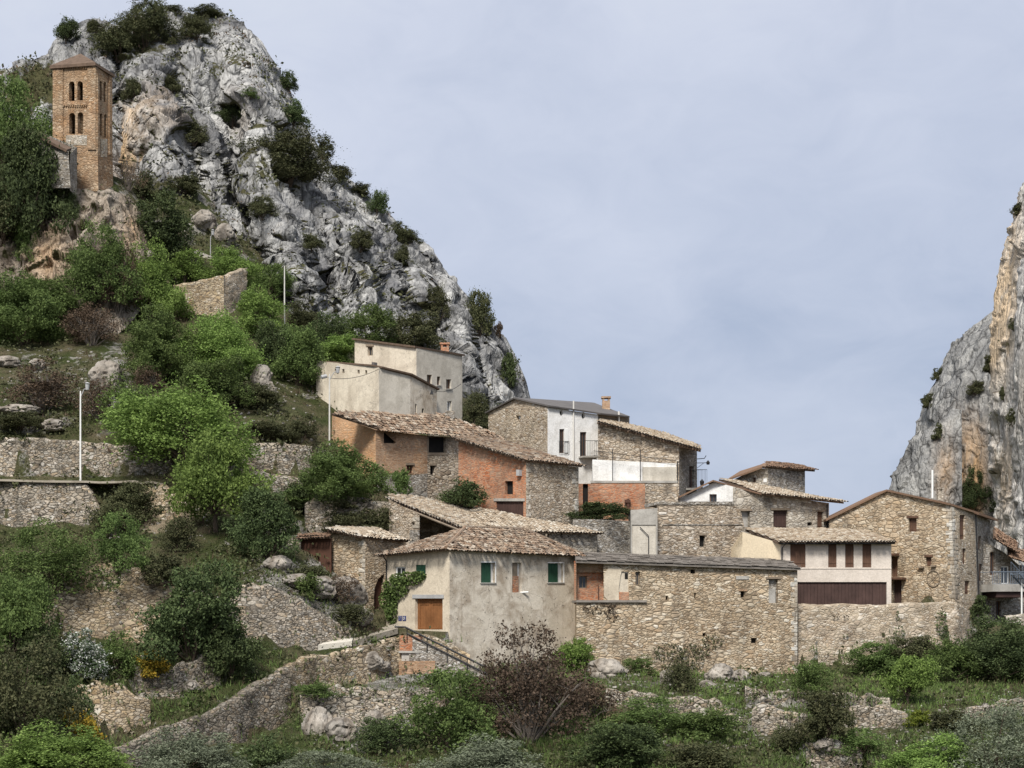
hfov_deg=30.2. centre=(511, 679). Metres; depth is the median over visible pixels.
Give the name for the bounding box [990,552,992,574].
window
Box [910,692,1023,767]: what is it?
shrub
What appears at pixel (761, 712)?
terrace wall
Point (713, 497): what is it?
window
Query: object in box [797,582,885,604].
garage door
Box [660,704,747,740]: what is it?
shrub
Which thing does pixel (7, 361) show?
boulder
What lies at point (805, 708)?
bright grass
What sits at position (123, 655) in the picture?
shrub
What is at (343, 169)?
shrub
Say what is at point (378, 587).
door
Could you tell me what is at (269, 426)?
shrub
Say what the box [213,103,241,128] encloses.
shrub
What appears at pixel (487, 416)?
shrub
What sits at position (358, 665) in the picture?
landing wall
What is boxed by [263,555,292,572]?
boulder
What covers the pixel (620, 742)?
shrub
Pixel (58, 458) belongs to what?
terrace wall
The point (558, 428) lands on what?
white house
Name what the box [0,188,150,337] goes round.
rocky bluff
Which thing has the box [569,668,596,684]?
shrub
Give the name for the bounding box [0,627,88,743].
olive tree
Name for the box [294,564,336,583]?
shrub
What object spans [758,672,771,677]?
boulder
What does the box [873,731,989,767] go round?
shrub
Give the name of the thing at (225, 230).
boulder
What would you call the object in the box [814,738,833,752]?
boulder
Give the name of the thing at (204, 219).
boulder
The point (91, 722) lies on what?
broom bush
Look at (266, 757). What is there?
shrub
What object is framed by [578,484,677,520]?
brick wall
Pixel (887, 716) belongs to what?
terrace wall
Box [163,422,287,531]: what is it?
tree
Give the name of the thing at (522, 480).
brick barn
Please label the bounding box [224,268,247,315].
ruined wall
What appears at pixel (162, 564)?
shrub
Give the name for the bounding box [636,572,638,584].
window
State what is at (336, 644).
paving
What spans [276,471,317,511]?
shrub
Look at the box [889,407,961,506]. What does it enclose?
cliff buttress
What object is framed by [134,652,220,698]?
terrace wall
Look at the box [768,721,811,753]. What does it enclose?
shrub
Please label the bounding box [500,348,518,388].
shrub
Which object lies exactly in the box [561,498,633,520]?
hedge
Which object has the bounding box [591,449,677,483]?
terrace wall
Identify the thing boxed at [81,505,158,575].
shrub
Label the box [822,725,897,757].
shrub
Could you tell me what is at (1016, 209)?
shrub
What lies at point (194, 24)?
shrub
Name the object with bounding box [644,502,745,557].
stone outhouse
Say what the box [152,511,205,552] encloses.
shrub
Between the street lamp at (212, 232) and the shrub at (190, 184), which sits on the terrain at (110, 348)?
the street lamp at (212, 232)
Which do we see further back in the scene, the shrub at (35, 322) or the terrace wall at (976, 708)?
the shrub at (35, 322)
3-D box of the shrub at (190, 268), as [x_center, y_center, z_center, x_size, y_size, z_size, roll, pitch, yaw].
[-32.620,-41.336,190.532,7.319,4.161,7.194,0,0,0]
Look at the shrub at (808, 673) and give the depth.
125.83 m
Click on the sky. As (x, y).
(760, 230)
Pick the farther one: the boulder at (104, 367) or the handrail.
the boulder at (104, 367)
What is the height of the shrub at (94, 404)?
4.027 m
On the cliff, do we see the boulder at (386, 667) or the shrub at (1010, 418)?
the shrub at (1010, 418)
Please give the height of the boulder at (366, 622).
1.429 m
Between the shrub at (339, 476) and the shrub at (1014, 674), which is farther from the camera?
the shrub at (339, 476)
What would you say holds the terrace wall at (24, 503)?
on the terrain at (110, 348)
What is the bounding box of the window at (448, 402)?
[447,401,449,410]
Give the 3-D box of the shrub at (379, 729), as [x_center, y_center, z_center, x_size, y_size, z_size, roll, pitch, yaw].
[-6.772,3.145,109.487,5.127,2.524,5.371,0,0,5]
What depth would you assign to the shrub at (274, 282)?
198.82 m
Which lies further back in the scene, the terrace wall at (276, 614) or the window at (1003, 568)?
the window at (1003, 568)
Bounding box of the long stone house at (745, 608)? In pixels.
[572,552,801,673]
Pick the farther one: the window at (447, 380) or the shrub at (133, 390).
the window at (447, 380)
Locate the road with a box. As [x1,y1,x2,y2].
[0,479,163,484]
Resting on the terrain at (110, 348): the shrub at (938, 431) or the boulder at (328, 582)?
the boulder at (328, 582)
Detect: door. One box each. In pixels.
[374,576,381,610]
[418,599,442,629]
[497,501,522,515]
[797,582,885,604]
[892,557,896,576]
[894,580,900,602]
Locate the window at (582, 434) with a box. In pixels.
[580,432,585,455]
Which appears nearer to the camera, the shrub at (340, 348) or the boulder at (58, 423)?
the boulder at (58, 423)
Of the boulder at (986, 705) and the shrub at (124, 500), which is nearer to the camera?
the boulder at (986, 705)
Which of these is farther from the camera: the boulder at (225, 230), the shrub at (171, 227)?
the boulder at (225, 230)
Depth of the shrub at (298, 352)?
170.36 m
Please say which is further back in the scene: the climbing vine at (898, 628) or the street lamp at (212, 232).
the street lamp at (212, 232)
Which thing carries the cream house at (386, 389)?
on the terrain at (110, 348)
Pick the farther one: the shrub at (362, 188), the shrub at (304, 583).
the shrub at (362, 188)
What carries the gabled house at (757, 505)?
on the terrain at (110, 348)
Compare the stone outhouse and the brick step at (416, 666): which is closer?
the brick step at (416, 666)
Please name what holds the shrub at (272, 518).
on the terrain at (110, 348)
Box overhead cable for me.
[332,369,378,378]
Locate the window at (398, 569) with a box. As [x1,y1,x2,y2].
[396,567,404,575]
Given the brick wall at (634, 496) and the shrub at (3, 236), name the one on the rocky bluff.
the shrub at (3, 236)
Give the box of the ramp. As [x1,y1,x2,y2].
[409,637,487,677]
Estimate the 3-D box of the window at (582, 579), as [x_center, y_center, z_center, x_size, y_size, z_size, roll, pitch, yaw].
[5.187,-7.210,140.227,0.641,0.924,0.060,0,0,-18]
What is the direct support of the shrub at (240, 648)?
on the terrain at (110, 348)
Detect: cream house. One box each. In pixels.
[316,360,439,414]
[352,338,464,419]
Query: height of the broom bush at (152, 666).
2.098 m
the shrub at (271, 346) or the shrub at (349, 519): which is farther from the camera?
the shrub at (271, 346)
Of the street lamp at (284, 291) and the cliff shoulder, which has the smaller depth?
the street lamp at (284, 291)
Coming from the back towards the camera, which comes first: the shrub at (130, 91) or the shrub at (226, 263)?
the shrub at (130, 91)
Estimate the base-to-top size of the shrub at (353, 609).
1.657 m
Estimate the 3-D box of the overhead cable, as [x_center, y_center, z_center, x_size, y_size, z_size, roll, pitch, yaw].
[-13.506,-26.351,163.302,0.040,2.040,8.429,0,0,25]
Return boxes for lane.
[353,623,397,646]
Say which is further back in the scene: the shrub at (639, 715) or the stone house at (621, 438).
the stone house at (621, 438)
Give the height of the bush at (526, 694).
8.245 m
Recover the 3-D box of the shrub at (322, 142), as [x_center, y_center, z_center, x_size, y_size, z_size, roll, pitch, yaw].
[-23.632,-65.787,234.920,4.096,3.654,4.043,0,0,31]
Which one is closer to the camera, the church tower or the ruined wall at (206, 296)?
the ruined wall at (206, 296)
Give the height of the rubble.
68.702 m
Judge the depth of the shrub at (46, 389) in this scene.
154.01 m
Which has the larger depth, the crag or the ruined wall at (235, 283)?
the crag
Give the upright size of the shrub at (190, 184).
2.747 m
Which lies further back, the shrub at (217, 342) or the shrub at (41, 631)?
the shrub at (217, 342)
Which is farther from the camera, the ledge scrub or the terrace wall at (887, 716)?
the ledge scrub
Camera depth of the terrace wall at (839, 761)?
109.94 m
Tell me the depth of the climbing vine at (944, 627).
147.44 m
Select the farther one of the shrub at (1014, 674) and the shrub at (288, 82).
the shrub at (288, 82)
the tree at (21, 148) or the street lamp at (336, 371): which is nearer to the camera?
the street lamp at (336, 371)
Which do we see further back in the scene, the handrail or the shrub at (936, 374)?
the shrub at (936, 374)
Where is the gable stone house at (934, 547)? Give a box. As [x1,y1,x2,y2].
[823,470,979,618]
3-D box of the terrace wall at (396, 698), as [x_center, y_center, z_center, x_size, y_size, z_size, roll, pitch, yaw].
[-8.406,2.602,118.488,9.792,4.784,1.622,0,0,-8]
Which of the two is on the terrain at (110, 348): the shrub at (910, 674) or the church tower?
the shrub at (910, 674)
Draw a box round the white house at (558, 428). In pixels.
[485,396,629,483]
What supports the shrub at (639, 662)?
on the terrain at (110, 348)
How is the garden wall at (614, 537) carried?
on the terrain at (110, 348)
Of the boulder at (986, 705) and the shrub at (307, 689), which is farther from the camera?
the boulder at (986, 705)
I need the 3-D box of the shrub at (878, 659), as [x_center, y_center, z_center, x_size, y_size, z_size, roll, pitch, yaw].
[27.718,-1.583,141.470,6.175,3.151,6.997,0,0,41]
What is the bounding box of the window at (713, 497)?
[710,494,716,501]
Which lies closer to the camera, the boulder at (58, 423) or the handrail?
the handrail
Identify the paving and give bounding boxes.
[318,638,352,649]
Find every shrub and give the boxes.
[0,170,41,246]
[0,268,72,345]
[0,273,23,320]
[0,356,89,411]
[0,408,44,431]
[0,515,127,597]
[0,562,64,661]
[0,718,139,767]
[10,266,93,327]
[11,616,75,677]
[12,216,41,263]
[50,662,101,736]
[54,188,83,220]
[54,206,149,307]
[59,301,128,345]
[59,625,114,678]
[60,136,78,193]
[72,371,116,418]
[80,20,149,62]
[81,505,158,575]
[82,479,167,530]
[84,17,106,33]
[87,370,165,429]
[93,236,144,316]
[94,624,147,679]
[99,0,187,48]
[113,152,149,191]
[114,298,209,384]
[120,75,141,101]
[122,553,249,661]
[126,232,195,322]
[130,548,188,586]
[131,167,159,199]
[131,363,167,391]
[132,182,200,260]
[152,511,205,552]
[163,73,183,93]
[164,3,187,15]
[164,172,202,194]
[164,246,216,284]
[166,305,273,380]
[171,352,258,406]
[175,11,214,44]
[182,112,210,146]
[187,3,227,16]
[198,620,269,682]
[204,241,268,287]
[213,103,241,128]
[216,481,301,558]
[221,116,356,187]
[225,728,301,767]
[227,380,289,408]
[230,282,295,335]
[241,86,259,99]
[243,419,311,440]
[246,193,280,220]
[250,260,302,302]
[253,315,293,371]
[266,322,331,385]
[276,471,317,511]
[277,435,398,503]
[279,69,298,92]
[279,297,325,329]
[281,97,310,128]
[282,413,326,439]
[292,309,349,344]
[292,680,347,698]
[293,570,327,601]
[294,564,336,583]
[298,231,326,251]
[307,330,358,362]
[313,496,384,531]
[315,133,335,160]
[327,602,381,623]
[331,163,355,183]
[332,569,358,603]
[339,301,403,343]
[345,227,373,252]
[347,714,433,753]
[349,181,373,197]
[360,188,389,218]
[368,504,393,529]
[380,306,448,349]
[381,660,505,753]
[389,467,413,494]
[390,218,426,244]
[391,242,415,267]
[425,279,453,320]
[437,476,494,507]
[453,670,482,682]
[460,285,496,336]
[462,389,492,428]
[481,401,501,429]
[494,321,502,337]
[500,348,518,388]
[548,665,624,718]
[550,637,600,669]
[561,720,671,767]
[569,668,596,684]
[600,693,694,733]
[621,652,658,675]
[654,659,705,692]
[656,740,741,767]
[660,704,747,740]
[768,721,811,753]
[780,658,846,695]
[783,680,860,744]
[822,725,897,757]
[830,639,902,676]
[870,632,938,669]
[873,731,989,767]
[902,709,930,727]
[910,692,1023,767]
[920,392,933,409]
[920,636,993,681]
[924,708,996,737]
[925,613,1023,681]
[930,368,941,380]
[930,422,942,440]
[965,379,984,394]
[970,593,991,622]
[982,355,991,373]
[997,641,1023,680]
[998,385,1004,400]
[1003,408,1014,426]
[1007,318,1013,331]
[1009,200,1021,217]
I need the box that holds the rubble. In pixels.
[0,193,1021,759]
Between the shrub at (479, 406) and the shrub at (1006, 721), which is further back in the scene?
the shrub at (479, 406)
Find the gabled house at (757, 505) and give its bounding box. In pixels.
[678,478,848,533]
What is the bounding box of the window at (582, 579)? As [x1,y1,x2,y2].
[579,576,586,587]
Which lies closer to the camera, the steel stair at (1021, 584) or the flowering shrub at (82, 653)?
the flowering shrub at (82, 653)
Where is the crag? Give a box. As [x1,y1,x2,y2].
[0,6,529,419]
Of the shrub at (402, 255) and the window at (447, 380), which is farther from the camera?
the shrub at (402, 255)
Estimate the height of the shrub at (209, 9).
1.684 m
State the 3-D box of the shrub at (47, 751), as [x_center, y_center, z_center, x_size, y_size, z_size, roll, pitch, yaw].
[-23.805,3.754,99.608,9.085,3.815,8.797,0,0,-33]
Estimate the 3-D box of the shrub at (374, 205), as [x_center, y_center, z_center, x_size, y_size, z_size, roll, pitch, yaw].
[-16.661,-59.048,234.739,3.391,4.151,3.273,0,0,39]
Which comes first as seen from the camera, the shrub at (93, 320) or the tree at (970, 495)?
the shrub at (93, 320)
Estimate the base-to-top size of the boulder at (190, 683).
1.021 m
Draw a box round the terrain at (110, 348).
[0,120,1023,767]
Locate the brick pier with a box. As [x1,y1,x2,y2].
[399,635,421,660]
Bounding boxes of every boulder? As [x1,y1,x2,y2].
[0,355,20,366]
[0,404,43,415]
[29,358,44,369]
[38,418,64,431]
[88,360,122,389]
[181,679,202,694]
[191,209,216,230]
[214,223,236,244]
[250,364,272,384]
[263,381,276,392]
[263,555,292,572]
[282,573,307,587]
[301,707,332,734]
[311,576,335,598]
[324,717,357,744]
[334,576,368,607]
[353,609,373,626]
[362,710,387,729]
[365,651,383,669]
[377,661,391,671]
[587,658,628,678]
[660,670,674,682]
[698,680,716,688]
[703,663,735,681]
[734,669,751,681]
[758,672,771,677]
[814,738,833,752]
[981,703,990,710]
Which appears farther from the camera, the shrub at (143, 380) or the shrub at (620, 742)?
the shrub at (143, 380)
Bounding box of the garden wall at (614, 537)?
[572,519,629,553]
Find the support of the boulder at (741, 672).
on the terrain at (110, 348)
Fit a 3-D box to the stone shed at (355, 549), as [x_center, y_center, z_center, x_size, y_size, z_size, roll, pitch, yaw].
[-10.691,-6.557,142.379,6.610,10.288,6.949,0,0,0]
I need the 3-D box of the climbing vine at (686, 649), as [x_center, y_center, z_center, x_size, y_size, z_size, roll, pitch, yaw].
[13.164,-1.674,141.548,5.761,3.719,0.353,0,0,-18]
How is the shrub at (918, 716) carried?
on the terrain at (110, 348)
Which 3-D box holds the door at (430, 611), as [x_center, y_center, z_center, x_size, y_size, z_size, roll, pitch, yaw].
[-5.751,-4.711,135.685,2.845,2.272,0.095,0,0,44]
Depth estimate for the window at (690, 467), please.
166.78 m
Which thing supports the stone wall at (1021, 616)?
on the terrain at (110, 348)
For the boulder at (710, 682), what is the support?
on the terrain at (110, 348)
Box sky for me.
[0,0,1023,514]
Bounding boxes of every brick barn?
[331,409,504,499]
[450,435,586,536]
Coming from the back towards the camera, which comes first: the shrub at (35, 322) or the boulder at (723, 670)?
the shrub at (35, 322)
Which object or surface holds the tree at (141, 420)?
on the terrain at (110, 348)
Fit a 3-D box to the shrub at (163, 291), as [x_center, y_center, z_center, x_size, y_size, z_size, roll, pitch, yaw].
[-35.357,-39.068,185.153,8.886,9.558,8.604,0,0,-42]
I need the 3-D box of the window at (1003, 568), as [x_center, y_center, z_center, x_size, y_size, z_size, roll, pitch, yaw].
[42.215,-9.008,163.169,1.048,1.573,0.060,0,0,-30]
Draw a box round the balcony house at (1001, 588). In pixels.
[980,527,1023,623]
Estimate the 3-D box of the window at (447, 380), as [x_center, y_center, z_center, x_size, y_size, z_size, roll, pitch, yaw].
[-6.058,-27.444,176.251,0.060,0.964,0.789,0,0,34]
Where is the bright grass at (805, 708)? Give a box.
[557,665,1023,744]
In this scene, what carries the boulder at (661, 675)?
on the terrain at (110, 348)
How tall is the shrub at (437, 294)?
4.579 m
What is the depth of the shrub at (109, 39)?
231.52 m
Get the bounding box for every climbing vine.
[378,571,425,624]
[583,602,618,621]
[654,633,723,670]
[893,611,905,638]
[935,607,950,642]
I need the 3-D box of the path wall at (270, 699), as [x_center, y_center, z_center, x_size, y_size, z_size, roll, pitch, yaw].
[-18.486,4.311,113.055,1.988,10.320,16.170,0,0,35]
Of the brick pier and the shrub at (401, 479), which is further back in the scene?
the shrub at (401, 479)
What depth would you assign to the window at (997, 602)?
162.83 m
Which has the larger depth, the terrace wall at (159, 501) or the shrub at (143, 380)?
the shrub at (143, 380)
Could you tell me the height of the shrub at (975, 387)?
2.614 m
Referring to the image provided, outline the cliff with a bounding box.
[987,182,1023,564]
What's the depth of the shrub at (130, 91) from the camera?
221.19 m
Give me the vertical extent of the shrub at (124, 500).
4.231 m
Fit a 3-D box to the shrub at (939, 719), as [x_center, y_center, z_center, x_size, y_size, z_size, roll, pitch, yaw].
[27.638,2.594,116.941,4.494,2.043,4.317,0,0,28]
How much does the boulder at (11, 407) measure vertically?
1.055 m
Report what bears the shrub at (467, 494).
on the terrain at (110, 348)
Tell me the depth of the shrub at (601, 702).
116.21 m
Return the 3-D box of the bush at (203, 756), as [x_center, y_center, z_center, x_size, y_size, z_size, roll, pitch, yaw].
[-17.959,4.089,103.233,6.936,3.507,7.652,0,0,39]
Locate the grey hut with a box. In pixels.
[194,250,211,258]
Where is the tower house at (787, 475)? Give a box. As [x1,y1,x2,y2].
[728,461,818,492]
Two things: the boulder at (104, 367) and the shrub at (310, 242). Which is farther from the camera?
the shrub at (310, 242)
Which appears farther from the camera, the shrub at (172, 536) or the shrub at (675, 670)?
the shrub at (172, 536)
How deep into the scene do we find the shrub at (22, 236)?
183.76 m
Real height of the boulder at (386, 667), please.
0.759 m
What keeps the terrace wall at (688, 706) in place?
on the terrain at (110, 348)
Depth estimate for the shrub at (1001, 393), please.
230.19 m
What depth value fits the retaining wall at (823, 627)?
146.57 m
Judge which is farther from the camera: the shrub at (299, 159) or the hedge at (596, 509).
the shrub at (299, 159)
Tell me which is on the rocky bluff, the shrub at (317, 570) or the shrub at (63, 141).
the shrub at (63, 141)
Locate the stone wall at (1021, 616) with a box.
[1002,614,1023,624]
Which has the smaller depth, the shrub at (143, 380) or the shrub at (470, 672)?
the shrub at (470, 672)
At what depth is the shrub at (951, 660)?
136.04 m
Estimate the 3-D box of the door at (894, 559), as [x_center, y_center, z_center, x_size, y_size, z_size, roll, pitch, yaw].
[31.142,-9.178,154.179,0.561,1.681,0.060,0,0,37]
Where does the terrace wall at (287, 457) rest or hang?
on the terrain at (110, 348)
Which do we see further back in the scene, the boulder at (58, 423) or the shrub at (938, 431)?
the shrub at (938, 431)
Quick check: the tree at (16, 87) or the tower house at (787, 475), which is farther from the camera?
the tree at (16, 87)
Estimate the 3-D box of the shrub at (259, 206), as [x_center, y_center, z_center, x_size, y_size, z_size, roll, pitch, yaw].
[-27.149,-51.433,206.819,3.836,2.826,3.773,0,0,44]
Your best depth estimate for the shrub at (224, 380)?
156.74 m
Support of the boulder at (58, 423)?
on the terrain at (110, 348)
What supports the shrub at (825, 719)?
on the terrain at (110, 348)
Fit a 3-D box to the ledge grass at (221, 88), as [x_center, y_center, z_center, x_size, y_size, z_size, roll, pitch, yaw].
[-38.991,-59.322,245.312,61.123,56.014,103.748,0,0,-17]
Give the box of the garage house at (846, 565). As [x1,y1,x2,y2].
[731,527,896,604]
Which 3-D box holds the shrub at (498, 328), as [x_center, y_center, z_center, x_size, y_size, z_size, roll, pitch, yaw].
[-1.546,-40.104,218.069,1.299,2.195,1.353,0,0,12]
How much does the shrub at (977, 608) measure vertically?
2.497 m
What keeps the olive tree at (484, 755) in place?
on the terrain at (110, 348)
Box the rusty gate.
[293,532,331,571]
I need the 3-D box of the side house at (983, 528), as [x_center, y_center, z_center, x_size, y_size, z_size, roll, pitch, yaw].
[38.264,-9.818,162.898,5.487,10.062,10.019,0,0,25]
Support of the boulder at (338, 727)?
on the terrain at (110, 348)
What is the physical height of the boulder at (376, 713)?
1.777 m
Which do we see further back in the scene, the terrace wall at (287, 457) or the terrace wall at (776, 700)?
the terrace wall at (287, 457)
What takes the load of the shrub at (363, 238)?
on the crag
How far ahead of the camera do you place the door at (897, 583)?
154.06 m
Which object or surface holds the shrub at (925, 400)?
on the cliff shoulder
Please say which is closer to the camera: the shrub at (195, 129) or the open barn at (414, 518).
the open barn at (414, 518)
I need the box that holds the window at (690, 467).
[689,466,691,487]
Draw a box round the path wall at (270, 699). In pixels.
[107,667,291,767]
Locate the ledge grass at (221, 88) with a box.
[1,11,523,395]
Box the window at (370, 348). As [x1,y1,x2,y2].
[369,347,372,355]
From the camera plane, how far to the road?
145.40 m
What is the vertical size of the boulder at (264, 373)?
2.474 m
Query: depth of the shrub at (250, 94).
224.74 m
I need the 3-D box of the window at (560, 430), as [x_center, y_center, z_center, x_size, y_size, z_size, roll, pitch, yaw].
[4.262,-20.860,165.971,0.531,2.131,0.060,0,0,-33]
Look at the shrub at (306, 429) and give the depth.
154.33 m
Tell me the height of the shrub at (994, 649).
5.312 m
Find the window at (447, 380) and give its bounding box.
[446,379,448,388]
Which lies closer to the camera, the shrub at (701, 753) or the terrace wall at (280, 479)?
the shrub at (701, 753)
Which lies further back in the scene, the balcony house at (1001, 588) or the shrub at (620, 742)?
the balcony house at (1001, 588)
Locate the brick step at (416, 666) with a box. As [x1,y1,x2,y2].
[399,661,434,674]
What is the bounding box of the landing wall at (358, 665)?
[283,634,469,687]
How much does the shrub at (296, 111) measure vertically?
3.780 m
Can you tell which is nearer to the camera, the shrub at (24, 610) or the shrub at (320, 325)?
the shrub at (24, 610)
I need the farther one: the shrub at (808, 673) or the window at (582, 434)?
the window at (582, 434)
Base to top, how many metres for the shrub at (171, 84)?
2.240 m
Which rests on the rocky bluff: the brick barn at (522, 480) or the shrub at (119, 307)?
the shrub at (119, 307)
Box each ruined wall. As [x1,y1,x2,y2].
[173,276,223,317]
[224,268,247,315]
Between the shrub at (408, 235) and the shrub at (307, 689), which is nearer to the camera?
the shrub at (307, 689)
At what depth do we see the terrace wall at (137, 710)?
112.24 m
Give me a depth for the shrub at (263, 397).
159.83 m
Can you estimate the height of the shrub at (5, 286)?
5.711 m
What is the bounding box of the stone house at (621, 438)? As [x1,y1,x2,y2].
[597,418,706,499]
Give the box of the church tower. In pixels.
[50,54,114,191]
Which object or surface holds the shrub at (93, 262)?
on the rocky bluff
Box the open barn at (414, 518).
[384,493,603,552]
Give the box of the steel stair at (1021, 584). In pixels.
[1011,561,1023,613]
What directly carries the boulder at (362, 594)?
on the terrain at (110, 348)
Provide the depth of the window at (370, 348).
175.19 m
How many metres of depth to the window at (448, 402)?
176.50 m
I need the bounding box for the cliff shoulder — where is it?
[915,311,996,545]
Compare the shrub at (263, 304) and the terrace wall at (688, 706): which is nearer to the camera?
the terrace wall at (688, 706)
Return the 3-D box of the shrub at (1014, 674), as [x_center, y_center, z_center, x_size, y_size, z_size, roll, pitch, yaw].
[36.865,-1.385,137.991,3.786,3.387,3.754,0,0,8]
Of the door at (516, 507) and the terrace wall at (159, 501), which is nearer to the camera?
the terrace wall at (159, 501)
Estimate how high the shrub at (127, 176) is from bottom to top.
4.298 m
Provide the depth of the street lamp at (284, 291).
182.94 m
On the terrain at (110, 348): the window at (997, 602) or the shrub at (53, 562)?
the shrub at (53, 562)
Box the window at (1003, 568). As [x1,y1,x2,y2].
[1001,566,1007,583]
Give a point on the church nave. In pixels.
(68, 179)
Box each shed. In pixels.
[324,525,412,613]
[628,508,656,554]
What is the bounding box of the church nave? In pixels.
[22,128,76,195]
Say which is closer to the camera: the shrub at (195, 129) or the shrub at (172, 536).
the shrub at (172, 536)
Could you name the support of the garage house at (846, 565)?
on the terrain at (110, 348)
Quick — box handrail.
[395,626,487,672]
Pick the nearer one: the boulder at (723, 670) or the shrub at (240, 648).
the shrub at (240, 648)
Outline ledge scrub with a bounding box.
[1,6,520,379]
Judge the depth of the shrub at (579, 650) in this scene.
137.80 m
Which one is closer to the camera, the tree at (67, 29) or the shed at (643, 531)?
the shed at (643, 531)
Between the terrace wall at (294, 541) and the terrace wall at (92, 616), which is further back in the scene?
the terrace wall at (294, 541)
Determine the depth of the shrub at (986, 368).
235.22 m
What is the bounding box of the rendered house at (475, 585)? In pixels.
[374,526,586,667]
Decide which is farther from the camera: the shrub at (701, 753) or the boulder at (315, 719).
the boulder at (315, 719)
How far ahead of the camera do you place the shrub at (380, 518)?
145.57 m
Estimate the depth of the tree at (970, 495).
254.08 m
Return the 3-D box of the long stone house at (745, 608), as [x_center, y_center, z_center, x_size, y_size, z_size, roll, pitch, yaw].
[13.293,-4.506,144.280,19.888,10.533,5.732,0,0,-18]
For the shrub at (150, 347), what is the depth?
165.65 m
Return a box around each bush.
[58,708,106,741]
[132,651,173,681]
[455,615,600,742]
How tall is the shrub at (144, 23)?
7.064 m
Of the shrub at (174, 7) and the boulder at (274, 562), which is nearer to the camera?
the boulder at (274, 562)
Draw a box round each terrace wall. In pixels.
[0,437,171,476]
[0,482,100,526]
[42,562,171,642]
[74,680,150,737]
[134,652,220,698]
[147,484,189,519]
[229,583,350,650]
[240,442,311,474]
[240,470,302,491]
[286,537,299,548]
[298,684,454,726]
[305,494,388,534]
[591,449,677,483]
[605,688,748,723]
[744,686,889,705]
[752,702,805,735]
[804,738,861,767]
[839,704,907,728]
[924,697,1023,723]
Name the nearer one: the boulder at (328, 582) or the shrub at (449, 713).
the shrub at (449, 713)
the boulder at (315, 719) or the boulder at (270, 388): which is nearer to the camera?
the boulder at (315, 719)
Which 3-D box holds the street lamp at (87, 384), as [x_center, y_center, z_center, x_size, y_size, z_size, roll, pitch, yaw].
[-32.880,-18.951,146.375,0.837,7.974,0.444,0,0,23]
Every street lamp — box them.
[80,382,89,480]
[210,229,214,253]
[284,266,284,323]
[321,366,339,444]
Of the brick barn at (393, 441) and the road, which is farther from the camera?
the brick barn at (393, 441)
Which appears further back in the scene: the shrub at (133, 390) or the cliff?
the cliff
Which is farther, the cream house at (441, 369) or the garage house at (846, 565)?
the cream house at (441, 369)
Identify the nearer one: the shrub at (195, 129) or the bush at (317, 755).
the bush at (317, 755)
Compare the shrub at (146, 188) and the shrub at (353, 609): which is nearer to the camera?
the shrub at (353, 609)
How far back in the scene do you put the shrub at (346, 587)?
133.29 m
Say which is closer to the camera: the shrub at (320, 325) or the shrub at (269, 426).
the shrub at (269, 426)
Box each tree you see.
[0,65,52,180]
[0,105,77,243]
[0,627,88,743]
[52,15,82,43]
[89,368,280,466]
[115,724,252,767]
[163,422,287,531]
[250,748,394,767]
[399,730,544,767]
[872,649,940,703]
[962,465,995,512]
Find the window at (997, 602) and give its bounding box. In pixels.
[996,601,998,619]
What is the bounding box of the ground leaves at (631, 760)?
[0,631,1023,767]
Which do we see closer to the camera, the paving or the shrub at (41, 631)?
the shrub at (41, 631)
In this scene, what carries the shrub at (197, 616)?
on the terrain at (110, 348)
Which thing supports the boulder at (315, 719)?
on the terrain at (110, 348)
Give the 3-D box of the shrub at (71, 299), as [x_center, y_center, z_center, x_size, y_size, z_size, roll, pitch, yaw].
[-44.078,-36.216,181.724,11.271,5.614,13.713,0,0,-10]
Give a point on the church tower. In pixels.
(82, 101)
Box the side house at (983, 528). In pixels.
[975,513,997,619]
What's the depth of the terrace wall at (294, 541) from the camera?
142.87 m
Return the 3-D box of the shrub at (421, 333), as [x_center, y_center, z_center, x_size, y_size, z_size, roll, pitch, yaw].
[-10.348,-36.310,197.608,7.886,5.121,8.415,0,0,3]
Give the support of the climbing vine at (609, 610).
attached to the long stone house at (745, 608)
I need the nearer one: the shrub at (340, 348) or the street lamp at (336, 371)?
the street lamp at (336, 371)
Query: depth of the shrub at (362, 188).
237.75 m
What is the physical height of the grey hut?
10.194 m
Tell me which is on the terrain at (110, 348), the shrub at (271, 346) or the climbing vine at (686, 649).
the shrub at (271, 346)
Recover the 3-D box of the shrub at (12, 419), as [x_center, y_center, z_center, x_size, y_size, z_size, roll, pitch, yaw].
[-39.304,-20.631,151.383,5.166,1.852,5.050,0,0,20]
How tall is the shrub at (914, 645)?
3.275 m
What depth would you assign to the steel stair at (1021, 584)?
158.50 m
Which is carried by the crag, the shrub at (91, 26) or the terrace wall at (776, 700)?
the shrub at (91, 26)
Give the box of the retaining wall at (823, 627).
[797,601,971,669]
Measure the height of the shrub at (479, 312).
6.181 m
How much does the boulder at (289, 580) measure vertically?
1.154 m
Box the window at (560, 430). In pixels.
[559,429,562,452]
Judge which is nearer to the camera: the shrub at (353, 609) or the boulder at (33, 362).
the shrub at (353, 609)
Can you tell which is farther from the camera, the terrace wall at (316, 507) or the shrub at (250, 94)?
the shrub at (250, 94)
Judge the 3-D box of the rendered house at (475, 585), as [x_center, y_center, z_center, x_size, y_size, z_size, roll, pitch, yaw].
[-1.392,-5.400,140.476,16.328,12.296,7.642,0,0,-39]

